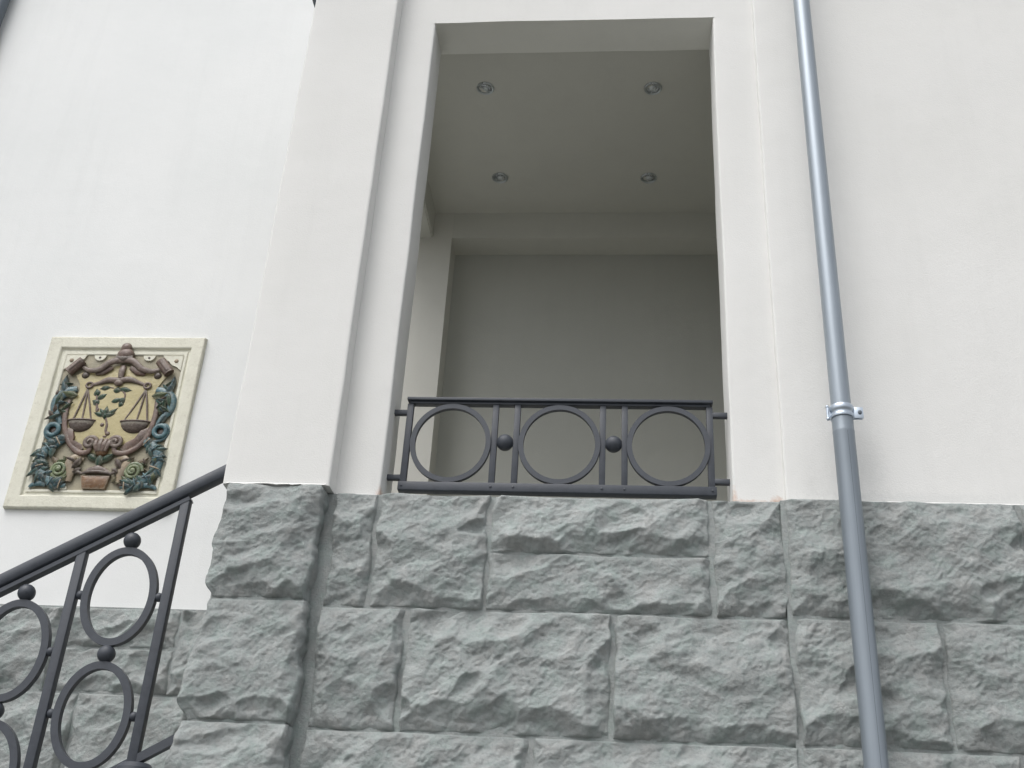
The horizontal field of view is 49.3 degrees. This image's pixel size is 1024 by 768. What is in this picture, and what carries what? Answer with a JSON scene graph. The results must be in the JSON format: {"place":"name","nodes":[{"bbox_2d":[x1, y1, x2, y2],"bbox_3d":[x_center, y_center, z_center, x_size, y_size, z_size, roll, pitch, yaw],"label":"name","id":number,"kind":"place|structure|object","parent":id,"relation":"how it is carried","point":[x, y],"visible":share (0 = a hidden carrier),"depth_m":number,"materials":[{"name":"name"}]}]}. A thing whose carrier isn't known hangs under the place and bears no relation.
{"place":"outdoors","nodes":[
{"label":"outdoors","id":0,"kind":"place"},
{"label":"pavement","id":1,"kind":"structure","parent":0,"visible":0},
{"bbox_2d":[0,0,1023,767],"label":"villa","id":2,"kind":"object","parent":1,"relation":"on","point":[324,234],"visible":0.94,"depth_m":5.32,"materials":[{"name":"white paint"}]},
{"bbox_2d":[0,0,9,26],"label":"downpipe","id":3,"kind":"object","parent":2,"relation":"attached to","point":[4,4],"depth_m":8.77,"materials":[{"name":"metal"}]},
{"bbox_2d":[3,337,207,511],"bbox_3d":[-2.527,0.220,6.965,1.044,1.204,0.065,1,-29,5],"label":"ceramic plaque","id":4,"kind":"object","parent":2,"relation":"attached to","point":[107,425],"visible":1,"depth_m":6.95,"materials":[{"name":"multicoloured ceramic"}]},
{"bbox_2d":[476,82,493,94],"bbox_3d":[-0.155,-1.722,6.497,0.104,0.021,0.104,1,-29,5],"label":"downlight","id":5,"kind":"object","parent":2,"relation":"attached to","point":[487,89],"visible":1,"depth_m":6.49,"materials":[{"name":"white metal"}]},
{"bbox_2d":[492,172,507,182],"bbox_3d":[-0.077,-1.332,7.206,0.104,0.020,0.104,1,-29,5],"label":"downlight","id":6,"kind":"object","parent":2,"relation":"attached to","point":[499,177],"visible":1,"depth_m":7.20,"materials":[{"name":"white metal"}]},
{"bbox_2d":[387,397,729,499],"bbox_3d":[0.198,0.274,4.867,1.495,0.451,0.074,1,-29,5],"label":"window guard","id":7,"kind":"object","parent":2,"relation":"attached to","point":[567,487],"visible":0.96,"depth_m":4.84,"materials":[{"name":"metal"}]},
{"bbox_2d":[641,173,656,183],"bbox_3d":[0.874,-1.317,7.128,0.104,0.021,0.104,1,-29,5],"label":"downlight","id":8,"kind":"object","parent":2,"relation":"attached to","point":[650,178],"visible":1,"depth_m":7.12,"materials":[{"name":"white metal"}]},
{"bbox_2d":[644,82,661,94],"bbox_3d":[0.812,-1.703,6.424,0.104,0.020,0.104,1,-29,5],"label":"downlight","id":9,"kind":"object","parent":2,"relation":"attached to","point":[653,90],"visible":1,"depth_m":6.42,"materials":[{"name":"white metal"}]},
{"bbox_2d":[793,0,888,767],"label":"downpipe","id":10,"kind":"object","parent":2,"relation":"attached to","point":[842,412],"visible":1,"depth_m":4.46,"materials":[{"name":"metal"}]},
{"bbox_3d":[-3.198,2.826,4.664,3.928,2.361,1.630,1,-29,5],"label":"outside stair","id":11,"kind":"object","parent":1,"relation":"on","visible":0},
{"bbox_2d":[0,465,225,767],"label":"stair railing","id":12,"kind":"object","parent":11,"relation":"on","point":[77,550],"visible":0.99,"depth_m":4.69,"materials":[{"name":"metal"}]}
]}

